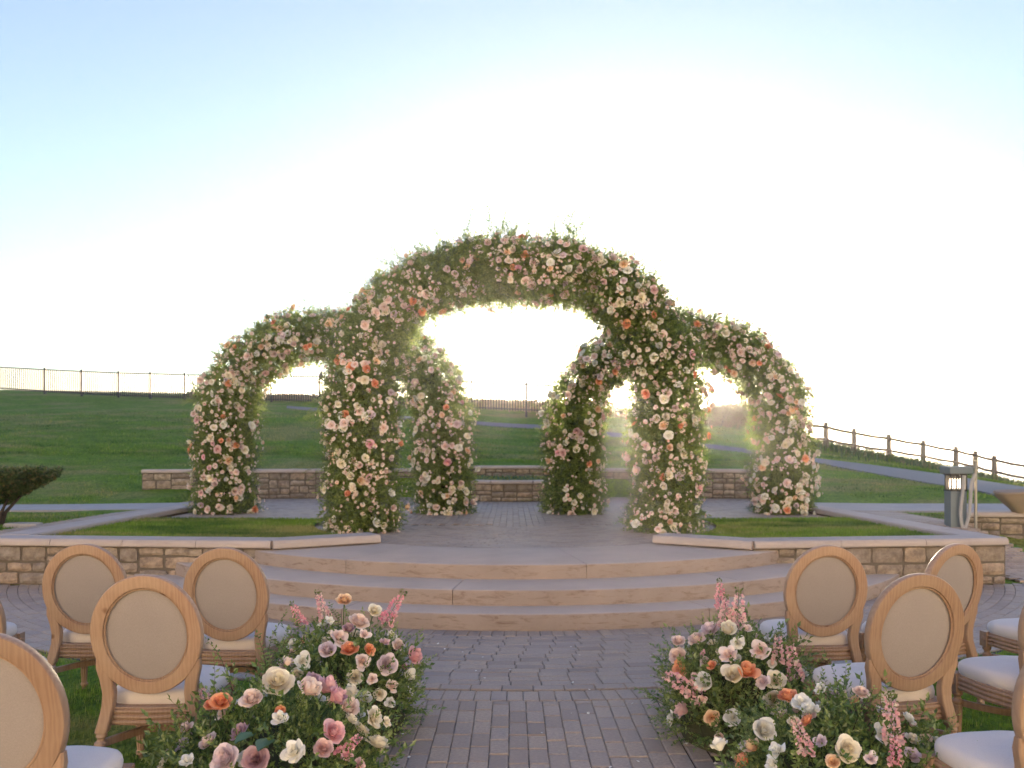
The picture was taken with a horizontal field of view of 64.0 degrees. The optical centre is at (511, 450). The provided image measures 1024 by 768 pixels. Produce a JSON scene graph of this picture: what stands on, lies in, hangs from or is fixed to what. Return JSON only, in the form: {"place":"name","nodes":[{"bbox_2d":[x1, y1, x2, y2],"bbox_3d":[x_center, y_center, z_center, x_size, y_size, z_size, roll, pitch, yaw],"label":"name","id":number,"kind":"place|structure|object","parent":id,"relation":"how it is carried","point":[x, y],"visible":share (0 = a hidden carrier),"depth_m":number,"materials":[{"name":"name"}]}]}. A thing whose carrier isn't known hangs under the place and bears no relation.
{"place":"outdoors","nodes":[
{"label":"outdoors","id":0,"kind":"place"},
{"bbox_2d":[3,522,42,527],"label":"stone slab","id":1,"kind":"structure","parent":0,"point":[18,524],"depth_m":12.23,"materials":[{"name":"stone"}]},
{"bbox_2d":[39,650,254,767],"bbox_3d":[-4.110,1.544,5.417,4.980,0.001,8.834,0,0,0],"label":"lawn","id":2,"kind":"structure","parent":0,"point":[86,734],"depth_m":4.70,"materials":[{"name":"green plant"}]},
{"bbox_2d":[6,622,24,641],"bbox_3d":[-3.347,1.050,4.952,0.516,1.000,0.577,0,0,-2],"label":"oval back chair","id":3,"kind":"object","parent":2,"relation":"on","point":[11,629],"visible":0.22,"depth_m":5.14,"materials":[{"name":"brown wood"}]},
{"bbox_2d":[0,601,55,671],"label":"oval back chair","id":4,"kind":"object","parent":2,"relation":"on","point":[3,627],"visible":0.04,"depth_m":3.89,"materials":[{"name":"brown wood"}]},
{"bbox_2d":[0,633,134,767],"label":"oval back chair","id":5,"kind":"object","parent":2,"relation":"on","point":[34,719],"visible":1,"depth_m":2.52,"materials":[{"name":"brown wood"}]},
{"bbox_2d":[42,544,126,688],"bbox_3d":[-2.540,1.050,5.092,0.516,1.000,0.577,0,0,-3],"label":"oval back chair","id":6,"kind":"object","parent":2,"relation":"on","point":[79,581],"visible":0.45,"depth_m":4.85,"materials":[{"name":"brown wood"}]},
{"bbox_2d":[90,574,236,758],"bbox_3d":[-1.637,1.050,3.892,0.516,1.000,0.577,0,0,-2],"label":"oval back chair","id":7,"kind":"object","parent":2,"relation":"on","point":[147,636],"visible":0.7,"depth_m":3.66,"materials":[{"name":"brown wood"}]},
{"bbox_2d":[183,547,294,692],"bbox_3d":[-1.623,1.050,4.912,0.516,1.000,0.577,0,0,2],"label":"oval back chair","id":8,"kind":"object","parent":2,"relation":"on","point":[226,589],"visible":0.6,"depth_m":4.68,"materials":[{"name":"beige fabric"}]},
{"bbox_2d":[50,516,337,536],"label":"lawn","id":9,"kind":"structure","parent":0,"point":[204,529],"depth_m":11.21,"materials":[{"name":"green plant"}]},
{"bbox_2d":[167,497,830,548],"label":"terrace floor","id":10,"kind":"structure","parent":0,"point":[517,525],"depth_m":12.56,"materials":[{"name":"stone"}]},
{"bbox_2d":[141,468,425,498],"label":"stone wall","id":11,"kind":"structure","parent":10,"relation":"on","point":[284,483],"depth_m":19.07,"materials":[{"name":"stone"}]},
{"bbox_2d":[176,282,497,515],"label":"flower arch","id":12,"kind":"structure","parent":10,"relation":"on","point":[218,448],"depth_m":14.37,"materials":[{"name":"green plant"}]},
{"bbox_2d":[431,479,589,501],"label":"stone wall","id":13,"kind":"structure","parent":10,"relation":"on","point":[506,490],"depth_m":17.96,"materials":[{"name":"stone"}]},
{"bbox_2d":[295,200,730,533],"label":"flower arch","id":14,"kind":"structure","parent":10,"relation":"on","point":[642,323],"depth_m":11.10,"materials":[{"name":"green plant"}]},
{"bbox_2d":[523,285,828,515],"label":"flower arch","id":15,"kind":"structure","parent":10,"relation":"on","point":[780,411],"depth_m":14.36,"materials":[{"name":"green plant"}]},
{"bbox_2d":[599,468,754,498],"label":"stone wall","id":16,"kind":"structure","parent":10,"relation":"on","point":[724,485],"depth_m":19.14,"materials":[{"name":"stone"}]},
{"bbox_2d":[0,583,1023,767],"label":"pavement","id":17,"kind":"structure","parent":0,"point":[500,714],"depth_m":5.25,"materials":[{"name":"stone"}]},
{"bbox_2d":[0,535,282,584],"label":"stone wall","id":18,"kind":"structure","parent":17,"relation":"on","point":[25,559],"depth_m":9.35,"materials":[{"name":"stone"}]},
{"bbox_2d":[129,625,416,767],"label":"flower arrangement","id":19,"kind":"object","parent":17,"relation":"on","point":[285,739],"visible":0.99,"depth_m":3.40,"materials":[{"name":"green plant"}]},
{"bbox_2d":[245,588,446,749],"bbox_3d":[-0.964,1.179,4.541,1.154,0.765,1.200,0,0,44],"label":"flower arrangement","id":20,"kind":"object","parent":17,"relation":"on","point":[347,652],"visible":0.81,"depth_m":4.44,"materials":[{"name":"multicoloured plant"}]},
{"bbox_2d":[402,643,731,767],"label":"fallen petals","id":21,"kind":"object","parent":17,"relation":"on","point":[587,713],"visible":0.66,"depth_m":4.48,"materials":[{"name":"pink plant"}]},
{"bbox_2d":[634,577,835,758],"bbox_3d":[1.255,1.151,4.531,1.106,0.840,1.296,0,0,0],"label":"flower arrangement","id":22,"kind":"object","parent":17,"relation":"on","point":[712,682],"visible":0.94,"depth_m":4.27,"materials":[{"name":"green plant"}]},
{"bbox_2d":[710,647,977,767],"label":"flower arrangement","id":23,"kind":"object","parent":17,"relation":"on","point":[807,741],"visible":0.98,"depth_m":3.39,"materials":[{"name":"green plant"}]},
{"bbox_2d":[744,535,1008,583],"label":"stone wall","id":24,"kind":"structure","parent":17,"relation":"on","point":[901,556],"depth_m":9.36,"materials":[{"name":"stone"}]},
{"bbox_2d":[0,390,1023,584],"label":"terrain","id":25,"kind":"structure","parent":0,"point":[14,402],"depth_m":26.35,"materials":[{"name":"green plant"}]},
{"bbox_2d":[0,464,65,525],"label":"topiary shrub","id":26,"kind":"object","parent":25,"relation":"on","point":[18,482],"visible":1,"depth_m":12.50,"materials":[{"name":"green plant"}]},
{"bbox_2d":[0,509,149,533],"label":"side walk","id":27,"kind":"structure","parent":25,"relation":"on","point":[52,523],"depth_m":12.87,"materials":[{"name":"concrete"}]},
{"bbox_2d":[0,503,195,534],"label":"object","id":28,"kind":"structure","parent":25,"relation":"on","point":[171,511],"depth_m":11.91,"materials":[{"name":"concrete"}]},
{"bbox_2d":[0,502,205,511],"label":"footpath","id":29,"kind":"structure","parent":25,"relation":"on","point":[59,507],"depth_m":16.38,"materials":[{"name":"concrete"}]},
{"bbox_2d":[0,367,564,416],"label":"iron fence","id":30,"kind":"object","parent":25,"relation":"on","point":[81,382],"visible":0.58,"depth_m":42.61,"materials":[{"name":"black metal"}]},
{"bbox_2d":[185,391,682,418],"bbox_3d":[-3.966,-1.863,40.777,25.883,2.566,3.456,0,0,10],"label":"fence","id":31,"kind":"object","parent":25,"relation":"on","point":[617,413],"visible":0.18,"depth_m":39.86,"materials":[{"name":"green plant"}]},
{"bbox_2d":[454,465,562,475],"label":"stone wall","id":32,"kind":"structure","parent":25,"relation":"on","point":[509,470],"depth_m":20.54,"materials":[{"name":"stone"}]},
{"bbox_2d":[134,543,899,631],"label":"stage steps","id":33,"kind":"structure","parent":25,"relation":"on","point":[651,585],"depth_m":7.91,"materials":[{"name":"stone"}]},
{"bbox_2d":[272,532,380,549],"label":"stone kerb","id":34,"kind":"structure","parent":33,"relation":"on","point":[323,540],"depth_m":9.55,"materials":[{"name":"stone"}]},
{"bbox_2d":[652,533,761,549],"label":"stone kerb","id":35,"kind":"structure","parent":33,"relation":"on","point":[706,541],"depth_m":9.48,"materials":[{"name":"stone"}]},
{"bbox_2d":[690,405,723,426],"bbox_3d":[8.310,-1.440,35.187,1.628,1.070,1.766,0,0,20],"label":"scrub bush","id":36,"kind":"object","parent":25,"relation":"on","point":[714,415],"visible":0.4,"depth_m":34.75,"materials":[{"name":"beige plant"}]},
{"bbox_2d":[709,403,738,427],"bbox_3d":[9.011,-1.504,35.610,1.822,1.223,1.834,0,0,0],"label":"scrub bush","id":37,"kind":"object","parent":25,"relation":"on","point":[729,419],"visible":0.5,"depth_m":35.08,"materials":[{"name":"beige plant"}]},
{"bbox_2d":[719,397,750,428],"bbox_3d":[9.717,-1.610,35.739,1.847,1.535,1.832,0,0,33],"label":"scrub bush","id":38,"kind":"object","parent":25,"relation":"on","point":[729,404],"visible":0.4,"depth_m":35.40,"materials":[{"name":"green plant"}]},
{"bbox_2d":[735,404,755,427],"bbox_3d":[10.328,-1.408,35.525,1.691,1.322,1.734,0,0,0],"label":"scrub bush","id":39,"kind":"object","parent":25,"relation":"on","point":[741,415],"visible":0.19,"depth_m":35.05,"materials":[{"name":"green plant"}]},
{"bbox_2d":[734,423,1023,483],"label":"weeds","id":40,"kind":"object","parent":25,"relation":"on","point":[833,447],"visible":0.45,"depth_m":32.13,"materials":[{"name":"green plant"}]},
{"bbox_2d":[808,505,1008,540],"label":"stone wall","id":41,"kind":"structure","parent":25,"relation":"on","point":[876,519],"depth_m":11.71,"materials":[{"name":"concrete"}]},
{"bbox_2d":[815,503,1010,512],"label":"footpath","id":42,"kind":"structure","parent":25,"relation":"on","point":[920,507],"depth_m":15.85,"materials":[{"name":"concrete"}]},
{"bbox_2d":[812,422,1023,478],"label":"rail fence","id":43,"kind":"object","parent":25,"relation":"on","point":[922,444],"visible":0.86,"depth_m":35.15,"materials":[{"name":"brown wood"}]},
{"bbox_2d":[849,510,1023,582],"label":"side walk","id":44,"kind":"structure","parent":25,"relation":"on","point":[1014,563],"depth_m":12.14,"materials":[{"name":"concrete"}]},
{"bbox_2d":[940,460,979,527],"bbox_3d":[6.882,0.712,12.582,0.464,1.145,0.336,0,0,0],"label":"path lantern","id":45,"kind":"object","parent":44,"relation":"on","point":[956,514],"visible":0.98,"depth_m":12.50,"materials":[{"name":"grey metal"}]},
{"bbox_2d":[967,510,1023,538],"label":"stone wall","id":46,"kind":"structure","parent":25,"relation":"on","point":[1001,522],"depth_m":13.26,"materials":[{"name":"stone"}]},
{"bbox_2d":[993,489,1023,512],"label":"covered fire bowl","id":47,"kind":"object","parent":46,"relation":"on","point":[1012,500],"visible":1,"depth_m":13.12,"materials":[{"name":"beige fabric"}]},
{"bbox_2d":[0,444,1023,529],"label":"grass","id":48,"kind":"structure","parent":0,"point":[49,516],"depth_m":20.12,"materials":[{"name":"green plant"}]},
{"bbox_2d":[0,0,1023,451],"label":"sky","id":49,"kind":"structure","parent":0,"point":[851,172],"materials":[{"name":"white"}]},
{"bbox_2d":[476,474,582,479],"bbox_3d":[-0.007,0.639,19.459,3.507,0.205,1.572,0,0,0],"label":"ground cover","id":50,"kind":"object","parent":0,"point":[514,478],"visible":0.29,"depth_m":19.28,"materials":[{"name":"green plant"}]},
{"bbox_2d":[287,406,1023,495],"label":"path","id":51,"kind":"structure","parent":0,"point":[988,487],"depth_m":23.59,"materials":[{"name":"concrete"}]},
{"bbox_2d":[685,516,939,537],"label":"grass","id":52,"kind":"structure","parent":0,"point":[787,525],"depth_m":11.19,"materials":[{"name":"green plant"}]},
{"bbox_2d":[811,650,1018,748],"bbox_3d":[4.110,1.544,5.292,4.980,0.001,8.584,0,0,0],"label":"lawn","id":53,"kind":"structure","parent":0,"point":[973,727],"depth_m":4.70,"materials":[{"name":"green plant"}]},
{"bbox_2d":[758,545,867,667],"bbox_3d":[1.820,1.050,5.022,0.516,1.000,0.577,0,0,-3],"label":"oval back chair","id":54,"kind":"object","parent":53,"relation":"on","point":[825,590],"visible":0.68,"depth_m":4.79,"materials":[{"name":"brown wood"}]},
{"bbox_2d":[803,573,964,735],"bbox_3d":[1.770,1.050,3.928,0.516,1.000,0.577,0,0,-12],"label":"oval back chair","id":55,"kind":"object","parent":53,"relation":"on","point":[914,632],"visible":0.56,"depth_m":3.70,"materials":[{"name":"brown wood"}]},
{"bbox_2d":[859,543,984,703],"bbox_3d":[2.522,1.050,5.086,0.516,1.000,0.577,0,0,-24],"label":"oval back chair","id":56,"kind":"object","parent":53,"relation":"on","point":[957,568],"visible":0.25,"depth_m":4.90,"materials":[{"name":"brown wood"}]},
{"bbox_2d":[922,665,1023,767],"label":"oval back chair","id":57,"kind":"object","parent":53,"relation":"on","point":[997,749],"visible":0.92,"depth_m":2.94,"materials":[{"name":"white fabric"}]},
{"bbox_2d":[951,605,1023,732],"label":"oval back chair","id":58,"kind":"object","parent":53,"relation":"on","point":[991,679],"visible":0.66,"depth_m":4.10,"materials":[{"name":"white fabric"}]},
{"bbox_2d":[980,618,1019,655],"bbox_3d":[3.297,1.050,5.049,0.516,1.000,0.578,0,0,-10],"label":"oval back chair","id":59,"kind":"object","parent":53,"relation":"on","point":[1002,634],"visible":0.6,"depth_m":5.13,"materials":[{"name":"white fabric"}]},
{"bbox_2d":[895,452,1023,482],"bbox_3d":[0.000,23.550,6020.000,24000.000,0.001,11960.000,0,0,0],"label":"sea","id":60,"kind":"structure","parent":0,"point":[1015,457],"depth_m":2158.08,"materials":[{"name":"white liquid"}]}
]}

